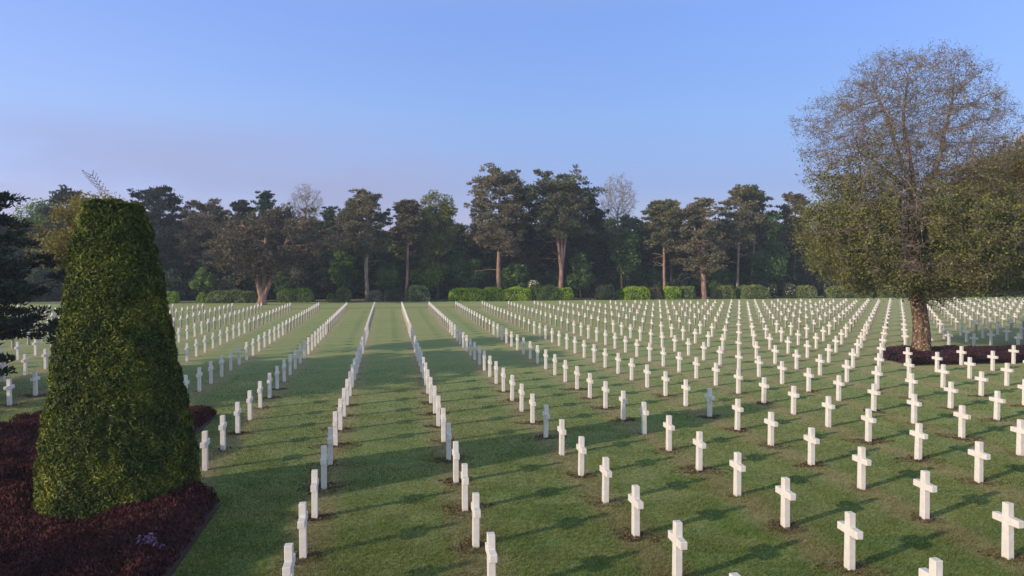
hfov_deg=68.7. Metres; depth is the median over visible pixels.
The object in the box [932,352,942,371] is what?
marble cross
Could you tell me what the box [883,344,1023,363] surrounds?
plum ground cover
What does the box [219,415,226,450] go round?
marble cross
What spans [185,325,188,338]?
marble cross
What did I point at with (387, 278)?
leafy tree
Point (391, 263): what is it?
wood tree
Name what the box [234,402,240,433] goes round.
marble cross
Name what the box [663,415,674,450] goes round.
marble cross
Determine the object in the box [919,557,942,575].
marble cross
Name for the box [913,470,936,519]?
marble cross
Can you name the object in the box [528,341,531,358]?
marble cross
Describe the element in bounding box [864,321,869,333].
marble cross
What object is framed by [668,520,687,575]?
marble cross
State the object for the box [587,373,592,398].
marble cross
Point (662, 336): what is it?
marble cross
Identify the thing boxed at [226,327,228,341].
marble cross
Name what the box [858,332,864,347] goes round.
marble cross
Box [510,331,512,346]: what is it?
marble cross
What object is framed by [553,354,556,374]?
marble cross
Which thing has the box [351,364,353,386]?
marble cross
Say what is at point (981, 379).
marble cross
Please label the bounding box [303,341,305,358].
marble cross
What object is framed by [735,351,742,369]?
marble cross
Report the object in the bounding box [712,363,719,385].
marble cross
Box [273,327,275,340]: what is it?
marble cross
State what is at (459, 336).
marble cross
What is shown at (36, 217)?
leafy tree
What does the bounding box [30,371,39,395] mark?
marble cross
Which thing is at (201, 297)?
shrub
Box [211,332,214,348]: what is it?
marble cross
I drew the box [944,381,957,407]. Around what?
marble cross
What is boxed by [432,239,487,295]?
wood tree
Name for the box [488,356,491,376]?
marble cross
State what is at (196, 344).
marble cross
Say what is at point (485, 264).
wood tree
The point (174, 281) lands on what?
shade shrub
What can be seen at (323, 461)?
marble cross
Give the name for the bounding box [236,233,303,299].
wood tree
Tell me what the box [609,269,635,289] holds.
shade shrub
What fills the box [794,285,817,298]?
hedge
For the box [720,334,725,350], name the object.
marble cross
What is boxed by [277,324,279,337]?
marble cross
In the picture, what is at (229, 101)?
sky
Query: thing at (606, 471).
marble cross
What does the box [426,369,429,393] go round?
marble cross
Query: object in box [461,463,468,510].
marble cross
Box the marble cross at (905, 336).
[902,331,908,344]
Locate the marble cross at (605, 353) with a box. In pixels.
[602,348,607,367]
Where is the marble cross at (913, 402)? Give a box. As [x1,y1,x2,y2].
[907,393,921,423]
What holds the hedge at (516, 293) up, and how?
on the lawn at (388, 345)
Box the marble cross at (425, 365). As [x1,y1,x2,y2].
[424,362,426,385]
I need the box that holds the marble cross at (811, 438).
[804,427,819,464]
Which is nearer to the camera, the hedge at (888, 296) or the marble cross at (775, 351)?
the marble cross at (775, 351)
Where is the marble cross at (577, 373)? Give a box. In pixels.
[574,366,579,388]
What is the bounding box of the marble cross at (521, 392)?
[519,383,524,411]
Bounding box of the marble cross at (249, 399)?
[246,390,252,419]
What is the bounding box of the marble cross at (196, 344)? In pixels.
[194,339,198,356]
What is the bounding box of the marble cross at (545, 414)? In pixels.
[542,405,549,437]
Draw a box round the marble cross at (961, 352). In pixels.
[956,346,966,364]
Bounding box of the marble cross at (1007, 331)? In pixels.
[1003,327,1010,340]
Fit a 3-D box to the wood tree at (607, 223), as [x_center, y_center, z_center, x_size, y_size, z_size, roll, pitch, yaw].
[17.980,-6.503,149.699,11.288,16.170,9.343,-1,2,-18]
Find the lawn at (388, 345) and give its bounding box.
[0,295,1023,575]
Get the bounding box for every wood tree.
[0,224,50,299]
[12,237,65,300]
[161,238,195,299]
[166,219,197,248]
[183,232,236,280]
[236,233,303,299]
[300,218,324,247]
[302,245,325,298]
[308,234,373,298]
[337,213,356,233]
[353,245,390,297]
[371,241,426,298]
[382,230,399,243]
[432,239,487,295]
[451,222,472,239]
[455,231,485,258]
[468,220,497,237]
[477,244,503,289]
[480,223,542,273]
[522,223,567,275]
[544,238,571,273]
[563,235,607,296]
[599,217,619,231]
[603,227,628,240]
[605,239,661,272]
[615,214,642,232]
[637,230,677,294]
[667,242,712,295]
[698,227,742,294]
[731,240,760,274]
[740,234,782,293]
[755,217,780,225]
[777,234,812,295]
[779,214,817,243]
[798,237,838,294]
[881,235,907,262]
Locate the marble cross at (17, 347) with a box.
[14,342,20,359]
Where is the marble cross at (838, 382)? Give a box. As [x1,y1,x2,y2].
[833,375,844,400]
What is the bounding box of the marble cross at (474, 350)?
[473,342,475,359]
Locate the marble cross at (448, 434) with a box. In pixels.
[445,423,451,459]
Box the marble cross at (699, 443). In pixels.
[693,431,705,470]
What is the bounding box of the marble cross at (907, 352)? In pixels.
[903,347,911,362]
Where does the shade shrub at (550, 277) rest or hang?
on the lawn at (388, 345)
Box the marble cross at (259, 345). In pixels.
[257,335,260,350]
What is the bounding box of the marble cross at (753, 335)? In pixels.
[751,330,756,345]
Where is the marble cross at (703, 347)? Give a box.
[701,342,706,359]
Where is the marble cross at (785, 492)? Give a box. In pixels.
[775,477,795,528]
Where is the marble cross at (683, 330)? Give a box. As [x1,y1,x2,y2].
[681,326,685,339]
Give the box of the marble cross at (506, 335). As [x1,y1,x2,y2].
[505,328,507,342]
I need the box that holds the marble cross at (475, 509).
[471,492,480,547]
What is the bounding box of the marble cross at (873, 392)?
[867,383,879,411]
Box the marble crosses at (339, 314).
[8,297,1023,353]
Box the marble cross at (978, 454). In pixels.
[968,441,990,483]
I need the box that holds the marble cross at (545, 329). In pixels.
[544,325,546,339]
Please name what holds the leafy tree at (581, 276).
on the lawn at (388, 345)
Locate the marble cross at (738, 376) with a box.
[734,369,742,393]
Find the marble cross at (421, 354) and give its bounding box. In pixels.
[420,352,422,371]
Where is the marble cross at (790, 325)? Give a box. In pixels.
[788,322,793,334]
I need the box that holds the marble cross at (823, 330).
[820,326,826,340]
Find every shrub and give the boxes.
[22,268,57,301]
[50,279,65,296]
[163,268,184,298]
[183,276,199,299]
[196,292,207,302]
[197,279,227,293]
[220,269,254,290]
[249,281,275,299]
[272,267,291,293]
[289,270,315,291]
[309,269,335,299]
[326,293,333,301]
[334,287,351,301]
[347,274,374,298]
[367,290,381,301]
[368,273,388,293]
[381,292,388,301]
[387,288,401,301]
[390,275,404,291]
[404,268,431,291]
[406,285,430,301]
[431,274,456,298]
[476,280,485,289]
[480,265,501,287]
[524,266,543,287]
[527,280,539,300]
[540,269,565,287]
[556,287,573,299]
[563,279,585,297]
[583,274,600,297]
[595,284,616,299]
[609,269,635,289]
[616,290,622,299]
[631,268,649,288]
[645,268,667,291]
[647,287,661,299]
[666,272,691,286]
[690,276,700,296]
[696,268,713,296]
[708,289,721,298]
[717,285,736,298]
[724,269,740,288]
[739,271,749,288]
[769,284,777,298]
[778,271,798,294]
[782,283,796,298]
[796,274,816,289]
[812,277,836,295]
[826,271,844,285]
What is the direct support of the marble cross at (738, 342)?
on the lawn at (388, 345)
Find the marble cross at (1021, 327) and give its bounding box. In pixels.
[1017,324,1023,336]
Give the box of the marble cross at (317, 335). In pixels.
[317,328,318,342]
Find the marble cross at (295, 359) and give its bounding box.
[293,349,296,368]
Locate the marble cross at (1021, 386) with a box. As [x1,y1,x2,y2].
[1017,379,1023,404]
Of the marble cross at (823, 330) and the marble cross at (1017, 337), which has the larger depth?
the marble cross at (823, 330)
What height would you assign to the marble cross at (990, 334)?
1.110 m
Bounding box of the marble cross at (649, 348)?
[647,343,652,360]
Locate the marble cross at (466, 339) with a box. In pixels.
[465,335,467,350]
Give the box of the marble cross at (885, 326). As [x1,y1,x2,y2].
[882,323,888,336]
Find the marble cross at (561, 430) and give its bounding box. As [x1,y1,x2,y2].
[557,419,565,455]
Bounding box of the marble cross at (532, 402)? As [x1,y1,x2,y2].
[529,393,535,423]
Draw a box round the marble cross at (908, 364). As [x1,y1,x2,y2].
[904,358,914,377]
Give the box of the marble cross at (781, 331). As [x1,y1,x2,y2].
[779,327,784,341]
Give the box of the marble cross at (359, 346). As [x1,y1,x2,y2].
[358,344,360,362]
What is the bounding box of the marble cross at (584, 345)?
[582,340,586,357]
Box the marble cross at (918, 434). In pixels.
[910,423,927,460]
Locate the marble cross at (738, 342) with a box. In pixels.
[736,337,741,350]
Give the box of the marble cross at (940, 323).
[937,320,943,332]
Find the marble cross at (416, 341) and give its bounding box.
[415,339,417,356]
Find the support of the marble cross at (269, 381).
on the lawn at (388, 345)
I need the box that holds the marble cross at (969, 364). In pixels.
[964,357,975,378]
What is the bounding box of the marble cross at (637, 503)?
[628,485,643,536]
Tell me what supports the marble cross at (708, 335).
on the lawn at (388, 345)
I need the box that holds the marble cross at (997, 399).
[989,391,1005,420]
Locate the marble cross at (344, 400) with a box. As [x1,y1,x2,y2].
[342,388,345,416]
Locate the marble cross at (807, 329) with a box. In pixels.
[804,324,809,337]
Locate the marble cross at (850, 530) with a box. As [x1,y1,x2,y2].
[837,511,862,570]
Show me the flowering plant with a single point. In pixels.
(150, 541)
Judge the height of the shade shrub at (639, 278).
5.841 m
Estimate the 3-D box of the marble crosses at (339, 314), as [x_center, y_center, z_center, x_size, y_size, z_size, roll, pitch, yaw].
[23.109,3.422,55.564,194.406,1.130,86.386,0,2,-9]
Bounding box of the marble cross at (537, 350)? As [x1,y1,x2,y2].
[535,345,539,363]
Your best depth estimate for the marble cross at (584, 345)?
45.53 m
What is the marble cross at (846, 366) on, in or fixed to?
on the lawn at (388, 345)
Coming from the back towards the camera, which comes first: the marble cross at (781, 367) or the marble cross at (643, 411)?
the marble cross at (781, 367)
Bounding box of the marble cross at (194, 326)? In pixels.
[193,323,196,336]
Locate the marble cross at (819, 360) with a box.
[815,354,824,374]
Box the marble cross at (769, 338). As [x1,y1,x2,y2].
[767,333,772,349]
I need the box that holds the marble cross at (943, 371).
[937,364,948,387]
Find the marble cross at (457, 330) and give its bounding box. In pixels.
[456,326,458,340]
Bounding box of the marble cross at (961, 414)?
[953,405,970,438]
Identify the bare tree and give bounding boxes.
[290,184,323,265]
[598,173,639,262]
[785,37,1023,351]
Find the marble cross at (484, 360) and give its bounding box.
[482,351,485,370]
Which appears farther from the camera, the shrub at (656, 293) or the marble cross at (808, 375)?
the shrub at (656, 293)
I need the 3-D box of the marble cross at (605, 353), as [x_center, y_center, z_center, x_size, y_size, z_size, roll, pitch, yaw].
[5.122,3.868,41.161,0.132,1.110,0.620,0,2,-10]
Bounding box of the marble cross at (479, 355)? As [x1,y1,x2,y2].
[478,346,480,364]
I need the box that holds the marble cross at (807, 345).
[804,340,810,357]
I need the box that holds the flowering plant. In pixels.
[129,527,164,548]
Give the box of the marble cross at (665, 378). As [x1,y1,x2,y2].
[661,371,669,395]
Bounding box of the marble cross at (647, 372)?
[644,364,650,387]
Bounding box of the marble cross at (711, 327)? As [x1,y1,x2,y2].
[710,323,714,336]
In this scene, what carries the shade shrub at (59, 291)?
on the lawn at (388, 345)
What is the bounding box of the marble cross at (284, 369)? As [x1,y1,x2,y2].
[282,359,285,381]
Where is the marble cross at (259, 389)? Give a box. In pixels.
[257,381,262,408]
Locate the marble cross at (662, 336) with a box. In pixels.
[660,332,664,347]
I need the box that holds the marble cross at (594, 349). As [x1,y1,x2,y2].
[591,344,596,362]
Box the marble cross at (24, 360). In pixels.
[21,354,29,374]
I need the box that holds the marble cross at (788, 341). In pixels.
[785,337,791,353]
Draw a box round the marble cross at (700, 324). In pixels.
[698,321,702,333]
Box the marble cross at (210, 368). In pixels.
[208,361,213,383]
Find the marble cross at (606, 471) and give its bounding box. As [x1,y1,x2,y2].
[600,457,611,503]
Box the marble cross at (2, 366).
[0,361,7,381]
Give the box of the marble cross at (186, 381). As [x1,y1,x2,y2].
[183,375,188,392]
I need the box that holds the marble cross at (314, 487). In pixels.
[311,469,318,518]
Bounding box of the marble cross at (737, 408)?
[732,398,743,430]
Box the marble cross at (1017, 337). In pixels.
[1014,333,1022,344]
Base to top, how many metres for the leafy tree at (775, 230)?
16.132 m
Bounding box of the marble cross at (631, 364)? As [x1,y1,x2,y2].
[628,358,634,379]
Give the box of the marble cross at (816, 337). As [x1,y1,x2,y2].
[813,333,819,348]
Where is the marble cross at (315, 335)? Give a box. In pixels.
[314,331,316,346]
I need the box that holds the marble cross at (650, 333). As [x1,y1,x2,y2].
[649,329,652,343]
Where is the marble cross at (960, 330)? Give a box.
[957,322,964,335]
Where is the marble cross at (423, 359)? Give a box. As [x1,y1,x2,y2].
[422,357,424,378]
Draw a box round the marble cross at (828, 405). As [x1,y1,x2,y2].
[822,396,834,426]
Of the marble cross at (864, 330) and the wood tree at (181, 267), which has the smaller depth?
the marble cross at (864, 330)
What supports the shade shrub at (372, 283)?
on the lawn at (388, 345)
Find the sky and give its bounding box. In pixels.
[0,0,1023,233]
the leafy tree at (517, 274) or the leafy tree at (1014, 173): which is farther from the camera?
the leafy tree at (517, 274)
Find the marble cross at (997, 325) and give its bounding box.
[994,321,1001,334]
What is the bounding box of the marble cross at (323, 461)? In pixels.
[320,445,326,488]
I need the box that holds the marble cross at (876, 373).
[871,366,882,389]
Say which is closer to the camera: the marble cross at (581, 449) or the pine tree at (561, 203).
the marble cross at (581, 449)
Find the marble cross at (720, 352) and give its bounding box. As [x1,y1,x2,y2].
[717,346,723,364]
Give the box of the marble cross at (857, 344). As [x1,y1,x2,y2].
[854,339,861,356]
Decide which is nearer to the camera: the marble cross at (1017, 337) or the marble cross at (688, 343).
the marble cross at (688, 343)
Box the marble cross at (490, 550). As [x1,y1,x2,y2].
[485,532,497,575]
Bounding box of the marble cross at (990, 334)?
[987,330,994,344]
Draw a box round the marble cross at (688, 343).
[686,338,690,355]
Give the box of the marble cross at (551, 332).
[550,328,553,342]
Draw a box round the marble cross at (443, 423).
[441,408,445,441]
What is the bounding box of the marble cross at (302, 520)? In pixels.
[297,502,307,558]
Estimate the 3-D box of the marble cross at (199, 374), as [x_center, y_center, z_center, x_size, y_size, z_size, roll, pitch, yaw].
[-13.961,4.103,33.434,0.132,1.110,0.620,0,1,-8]
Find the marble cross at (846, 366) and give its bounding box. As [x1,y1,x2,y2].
[842,360,851,381]
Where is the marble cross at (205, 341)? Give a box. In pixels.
[203,336,206,351]
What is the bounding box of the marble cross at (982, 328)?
[979,324,986,337]
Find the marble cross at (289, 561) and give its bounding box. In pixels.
[282,543,295,575]
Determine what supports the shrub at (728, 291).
on the lawn at (388, 345)
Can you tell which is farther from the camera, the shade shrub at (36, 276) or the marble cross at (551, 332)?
the shade shrub at (36, 276)
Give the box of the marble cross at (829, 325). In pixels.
[827,322,832,334]
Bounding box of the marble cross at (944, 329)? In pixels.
[941,325,947,338]
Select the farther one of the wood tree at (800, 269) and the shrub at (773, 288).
the wood tree at (800, 269)
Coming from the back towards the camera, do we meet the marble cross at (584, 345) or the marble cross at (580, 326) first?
the marble cross at (580, 326)
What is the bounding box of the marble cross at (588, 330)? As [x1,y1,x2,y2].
[587,325,589,338]
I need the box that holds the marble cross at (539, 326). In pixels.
[538,323,540,336]
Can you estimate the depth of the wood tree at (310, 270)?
125.74 m
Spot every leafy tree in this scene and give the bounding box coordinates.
[8,197,52,235]
[24,190,125,270]
[189,266,215,293]
[328,238,359,287]
[375,265,398,291]
[409,256,450,299]
[418,189,460,299]
[443,243,485,287]
[500,261,531,288]
[566,252,595,298]
[606,224,642,290]
[708,269,734,289]
[743,238,789,287]
[764,210,799,252]
[934,122,1023,305]
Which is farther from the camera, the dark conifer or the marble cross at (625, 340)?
the marble cross at (625, 340)
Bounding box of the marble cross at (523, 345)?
[522,337,524,353]
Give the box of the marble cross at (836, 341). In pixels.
[832,336,839,352]
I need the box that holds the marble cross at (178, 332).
[177,328,180,342]
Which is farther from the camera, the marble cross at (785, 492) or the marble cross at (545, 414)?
the marble cross at (545, 414)
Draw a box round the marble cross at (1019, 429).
[1010,419,1023,455]
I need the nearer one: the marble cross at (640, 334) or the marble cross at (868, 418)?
the marble cross at (868, 418)
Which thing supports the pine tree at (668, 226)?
on the lawn at (388, 345)
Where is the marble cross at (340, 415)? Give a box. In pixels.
[338,398,342,430]
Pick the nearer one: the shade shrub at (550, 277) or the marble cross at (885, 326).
the marble cross at (885, 326)
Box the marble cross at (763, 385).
[759,377,768,403]
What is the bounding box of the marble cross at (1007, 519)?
[992,501,1023,559]
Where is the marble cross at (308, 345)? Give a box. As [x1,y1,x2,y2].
[307,337,309,353]
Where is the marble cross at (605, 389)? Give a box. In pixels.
[602,381,608,407]
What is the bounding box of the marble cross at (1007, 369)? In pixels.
[1001,363,1013,385]
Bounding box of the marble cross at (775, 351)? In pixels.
[771,345,778,363]
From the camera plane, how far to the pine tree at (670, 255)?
130.06 m
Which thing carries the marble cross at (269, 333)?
on the lawn at (388, 345)
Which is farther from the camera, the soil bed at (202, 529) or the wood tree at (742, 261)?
the wood tree at (742, 261)
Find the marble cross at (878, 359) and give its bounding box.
[874,353,883,371]
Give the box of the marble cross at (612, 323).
[611,320,614,332]
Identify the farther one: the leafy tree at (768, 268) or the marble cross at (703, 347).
the leafy tree at (768, 268)
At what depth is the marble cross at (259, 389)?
29.43 m
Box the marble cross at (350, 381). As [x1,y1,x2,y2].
[348,371,351,395]
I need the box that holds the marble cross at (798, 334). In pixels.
[795,330,800,344]
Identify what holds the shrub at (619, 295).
on the lawn at (388, 345)
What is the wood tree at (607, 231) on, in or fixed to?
on the lawn at (388, 345)
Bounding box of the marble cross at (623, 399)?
[619,391,627,420]
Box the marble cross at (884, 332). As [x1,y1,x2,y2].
[881,329,887,342]
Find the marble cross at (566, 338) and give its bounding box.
[565,333,568,349]
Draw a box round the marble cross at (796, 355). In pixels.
[792,349,800,368]
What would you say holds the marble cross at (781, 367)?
on the lawn at (388, 345)
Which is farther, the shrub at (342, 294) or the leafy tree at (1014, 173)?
the shrub at (342, 294)
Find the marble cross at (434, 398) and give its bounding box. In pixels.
[433,386,436,413]
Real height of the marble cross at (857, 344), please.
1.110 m
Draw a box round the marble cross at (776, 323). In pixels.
[774,320,778,332]
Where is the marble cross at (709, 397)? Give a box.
[705,388,714,417]
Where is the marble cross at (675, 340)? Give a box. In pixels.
[672,335,677,351]
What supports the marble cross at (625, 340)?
on the lawn at (388, 345)
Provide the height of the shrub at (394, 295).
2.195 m
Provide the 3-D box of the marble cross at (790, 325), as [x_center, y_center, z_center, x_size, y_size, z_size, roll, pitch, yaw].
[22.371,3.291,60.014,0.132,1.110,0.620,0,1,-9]
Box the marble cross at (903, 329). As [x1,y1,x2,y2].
[901,325,907,339]
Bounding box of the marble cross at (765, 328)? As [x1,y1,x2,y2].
[763,325,768,338]
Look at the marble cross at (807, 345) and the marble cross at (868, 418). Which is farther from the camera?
the marble cross at (807, 345)
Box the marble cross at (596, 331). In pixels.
[595,327,598,341]
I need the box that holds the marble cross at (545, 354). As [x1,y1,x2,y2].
[543,349,547,368]
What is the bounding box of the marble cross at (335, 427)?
[333,411,337,445]
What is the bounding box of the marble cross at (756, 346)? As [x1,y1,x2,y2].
[753,341,759,358]
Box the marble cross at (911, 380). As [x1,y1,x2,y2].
[905,373,917,397]
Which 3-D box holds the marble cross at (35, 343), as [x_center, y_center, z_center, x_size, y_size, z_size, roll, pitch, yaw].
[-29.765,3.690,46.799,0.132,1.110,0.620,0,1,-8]
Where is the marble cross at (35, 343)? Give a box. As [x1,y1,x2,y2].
[32,339,38,354]
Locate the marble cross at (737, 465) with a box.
[729,452,745,496]
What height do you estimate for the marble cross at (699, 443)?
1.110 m
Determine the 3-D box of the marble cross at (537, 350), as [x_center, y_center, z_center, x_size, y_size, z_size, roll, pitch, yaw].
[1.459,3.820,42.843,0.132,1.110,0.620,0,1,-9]
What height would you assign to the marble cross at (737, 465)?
1.110 m
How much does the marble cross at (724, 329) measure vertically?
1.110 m
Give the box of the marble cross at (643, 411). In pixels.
[639,401,648,433]
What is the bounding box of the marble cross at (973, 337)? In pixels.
[969,333,977,346]
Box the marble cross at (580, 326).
[579,322,582,335]
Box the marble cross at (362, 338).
[361,336,363,352]
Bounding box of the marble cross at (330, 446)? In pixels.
[327,427,332,465]
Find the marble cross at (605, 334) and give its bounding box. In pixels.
[603,330,607,344]
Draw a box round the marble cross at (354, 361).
[353,358,355,379]
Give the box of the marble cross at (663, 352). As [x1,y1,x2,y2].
[660,347,665,366]
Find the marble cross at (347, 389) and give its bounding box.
[345,379,348,405]
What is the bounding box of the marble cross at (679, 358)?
[676,352,682,371]
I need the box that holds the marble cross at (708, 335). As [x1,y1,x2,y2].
[706,331,710,346]
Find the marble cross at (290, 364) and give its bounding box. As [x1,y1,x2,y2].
[288,354,291,374]
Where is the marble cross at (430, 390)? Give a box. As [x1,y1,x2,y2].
[429,377,432,402]
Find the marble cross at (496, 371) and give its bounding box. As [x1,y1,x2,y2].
[494,361,497,383]
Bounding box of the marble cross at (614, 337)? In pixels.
[613,333,616,348]
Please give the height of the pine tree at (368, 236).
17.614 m
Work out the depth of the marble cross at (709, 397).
27.73 m
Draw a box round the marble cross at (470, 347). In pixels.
[469,338,471,355]
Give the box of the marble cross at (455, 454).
[452,441,459,482]
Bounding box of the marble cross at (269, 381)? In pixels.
[267,373,271,397]
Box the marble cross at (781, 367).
[777,361,786,383]
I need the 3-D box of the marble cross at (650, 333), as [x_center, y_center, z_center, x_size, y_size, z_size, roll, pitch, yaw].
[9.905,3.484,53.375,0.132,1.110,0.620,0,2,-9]
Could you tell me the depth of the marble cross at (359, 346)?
43.34 m
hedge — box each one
[166,291,179,303]
[205,288,257,302]
[276,288,315,302]
[448,287,485,300]
[483,287,503,300]
[503,286,531,300]
[535,284,557,300]
[622,286,650,299]
[662,286,681,299]
[680,286,696,298]
[736,284,771,298]
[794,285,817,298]
[824,285,872,297]
[873,285,908,297]
[974,286,1023,296]
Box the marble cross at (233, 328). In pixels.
[232,325,234,338]
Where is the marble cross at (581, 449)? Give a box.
[576,436,586,476]
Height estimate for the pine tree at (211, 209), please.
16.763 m
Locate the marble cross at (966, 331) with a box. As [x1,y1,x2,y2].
[963,327,970,341]
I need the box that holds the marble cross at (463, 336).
[462,332,464,347]
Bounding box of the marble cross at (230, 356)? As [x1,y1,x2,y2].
[228,350,232,370]
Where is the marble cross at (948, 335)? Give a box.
[945,330,952,344]
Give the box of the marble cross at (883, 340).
[879,335,886,347]
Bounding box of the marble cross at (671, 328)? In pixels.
[669,324,673,336]
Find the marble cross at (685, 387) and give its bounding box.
[681,379,689,405]
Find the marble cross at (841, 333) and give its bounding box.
[838,329,844,343]
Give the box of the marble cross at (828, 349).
[825,344,832,362]
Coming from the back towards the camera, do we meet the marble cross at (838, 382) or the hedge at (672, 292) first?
the hedge at (672, 292)
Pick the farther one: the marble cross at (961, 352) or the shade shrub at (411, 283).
the shade shrub at (411, 283)
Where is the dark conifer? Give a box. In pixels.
[0,191,65,376]
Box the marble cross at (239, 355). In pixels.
[237,346,240,364]
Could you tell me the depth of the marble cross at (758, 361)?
37.72 m
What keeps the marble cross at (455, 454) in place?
on the lawn at (388, 345)
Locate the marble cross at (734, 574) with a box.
[729,572,740,575]
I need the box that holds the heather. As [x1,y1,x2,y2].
[0,405,219,575]
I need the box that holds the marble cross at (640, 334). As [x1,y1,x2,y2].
[638,327,642,340]
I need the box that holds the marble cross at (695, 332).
[693,328,697,342]
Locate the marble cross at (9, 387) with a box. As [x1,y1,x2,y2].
[3,379,14,405]
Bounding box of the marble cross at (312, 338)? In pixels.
[311,334,313,349]
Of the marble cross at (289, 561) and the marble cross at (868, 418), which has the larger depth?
the marble cross at (868, 418)
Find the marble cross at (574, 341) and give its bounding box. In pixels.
[573,336,576,352]
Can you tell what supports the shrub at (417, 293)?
on the lawn at (388, 345)
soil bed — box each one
[170,415,220,575]
[883,356,1022,365]
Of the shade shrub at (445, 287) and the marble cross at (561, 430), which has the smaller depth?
the marble cross at (561, 430)
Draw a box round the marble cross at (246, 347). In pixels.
[244,342,248,359]
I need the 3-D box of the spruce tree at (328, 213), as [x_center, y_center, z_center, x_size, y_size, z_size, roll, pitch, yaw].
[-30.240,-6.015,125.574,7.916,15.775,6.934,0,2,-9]
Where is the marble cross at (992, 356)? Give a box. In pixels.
[987,351,997,370]
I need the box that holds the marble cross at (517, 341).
[516,334,518,349]
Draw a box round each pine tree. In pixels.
[36,184,87,239]
[126,184,193,266]
[171,198,236,271]
[200,202,357,304]
[219,199,257,251]
[333,188,398,300]
[386,199,425,300]
[388,206,427,274]
[463,162,538,287]
[501,188,542,264]
[517,164,607,287]
[565,193,609,297]
[639,200,688,288]
[647,198,686,280]
[663,196,730,298]
[712,184,765,292]
[735,184,776,284]
[774,191,811,279]
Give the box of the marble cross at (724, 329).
[722,325,727,337]
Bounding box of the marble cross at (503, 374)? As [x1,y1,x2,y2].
[501,368,505,391]
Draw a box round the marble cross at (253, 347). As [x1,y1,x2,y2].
[251,338,254,355]
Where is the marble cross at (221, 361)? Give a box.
[219,355,223,376]
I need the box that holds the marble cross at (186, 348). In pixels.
[184,343,189,360]
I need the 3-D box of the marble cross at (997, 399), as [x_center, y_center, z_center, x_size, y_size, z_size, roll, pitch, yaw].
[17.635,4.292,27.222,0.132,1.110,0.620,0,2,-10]
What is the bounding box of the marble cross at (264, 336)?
[263,332,266,347]
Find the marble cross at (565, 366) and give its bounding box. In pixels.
[563,360,567,381]
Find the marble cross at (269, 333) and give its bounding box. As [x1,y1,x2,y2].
[268,329,271,343]
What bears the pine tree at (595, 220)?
on the lawn at (388, 345)
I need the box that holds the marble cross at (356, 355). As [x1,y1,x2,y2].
[355,353,357,373]
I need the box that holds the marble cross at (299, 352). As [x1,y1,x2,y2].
[298,345,301,363]
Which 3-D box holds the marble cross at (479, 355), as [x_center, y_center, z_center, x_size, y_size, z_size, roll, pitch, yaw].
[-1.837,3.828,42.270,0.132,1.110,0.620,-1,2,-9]
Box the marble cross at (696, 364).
[693,357,699,378]
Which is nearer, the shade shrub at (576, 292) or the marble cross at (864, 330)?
the marble cross at (864, 330)
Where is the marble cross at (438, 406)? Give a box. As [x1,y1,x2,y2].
[436,396,440,426]
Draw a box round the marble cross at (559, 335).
[557,330,560,345]
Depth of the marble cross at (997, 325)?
60.48 m
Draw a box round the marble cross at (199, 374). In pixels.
[196,367,202,391]
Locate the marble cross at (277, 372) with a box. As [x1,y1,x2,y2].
[275,366,279,388]
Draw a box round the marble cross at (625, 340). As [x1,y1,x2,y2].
[623,336,627,352]
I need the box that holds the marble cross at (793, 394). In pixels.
[788,386,799,414]
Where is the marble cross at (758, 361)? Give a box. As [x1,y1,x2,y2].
[755,356,762,376]
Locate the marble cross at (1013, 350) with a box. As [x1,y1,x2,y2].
[1008,345,1018,363]
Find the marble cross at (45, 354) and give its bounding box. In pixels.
[41,349,48,368]
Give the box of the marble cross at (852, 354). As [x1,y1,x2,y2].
[849,348,857,367]
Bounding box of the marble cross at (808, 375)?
[804,368,813,391]
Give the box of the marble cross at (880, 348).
[877,343,885,357]
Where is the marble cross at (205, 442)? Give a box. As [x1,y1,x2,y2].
[200,431,209,470]
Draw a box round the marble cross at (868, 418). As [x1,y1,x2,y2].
[861,408,875,442]
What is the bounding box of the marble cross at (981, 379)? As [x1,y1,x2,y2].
[975,371,987,396]
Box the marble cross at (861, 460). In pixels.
[852,446,870,489]
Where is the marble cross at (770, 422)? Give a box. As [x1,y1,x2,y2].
[764,412,777,445]
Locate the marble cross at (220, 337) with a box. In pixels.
[219,330,221,344]
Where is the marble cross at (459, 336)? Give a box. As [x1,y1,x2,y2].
[459,329,460,343]
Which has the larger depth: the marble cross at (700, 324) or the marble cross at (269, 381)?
the marble cross at (700, 324)
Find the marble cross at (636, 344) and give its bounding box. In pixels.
[634,339,638,356]
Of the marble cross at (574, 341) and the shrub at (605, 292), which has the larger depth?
the shrub at (605, 292)
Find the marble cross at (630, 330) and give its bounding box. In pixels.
[629,324,632,337]
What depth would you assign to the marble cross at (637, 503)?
15.51 m
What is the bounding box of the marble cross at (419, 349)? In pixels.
[418,347,420,365]
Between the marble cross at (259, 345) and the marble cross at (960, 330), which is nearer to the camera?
the marble cross at (259, 345)
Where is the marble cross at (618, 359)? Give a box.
[615,353,620,373]
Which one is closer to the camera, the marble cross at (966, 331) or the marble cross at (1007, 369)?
the marble cross at (1007, 369)
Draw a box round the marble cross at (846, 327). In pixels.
[843,324,848,336]
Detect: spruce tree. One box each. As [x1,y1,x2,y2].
[249,190,282,285]
[313,206,342,292]
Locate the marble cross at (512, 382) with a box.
[509,375,514,400]
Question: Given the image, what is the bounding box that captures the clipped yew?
[31,170,201,521]
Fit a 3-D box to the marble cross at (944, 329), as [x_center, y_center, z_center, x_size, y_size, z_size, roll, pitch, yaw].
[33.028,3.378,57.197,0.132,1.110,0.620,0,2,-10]
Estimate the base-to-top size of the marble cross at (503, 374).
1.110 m
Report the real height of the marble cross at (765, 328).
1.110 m
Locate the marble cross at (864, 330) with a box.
[861,326,867,339]

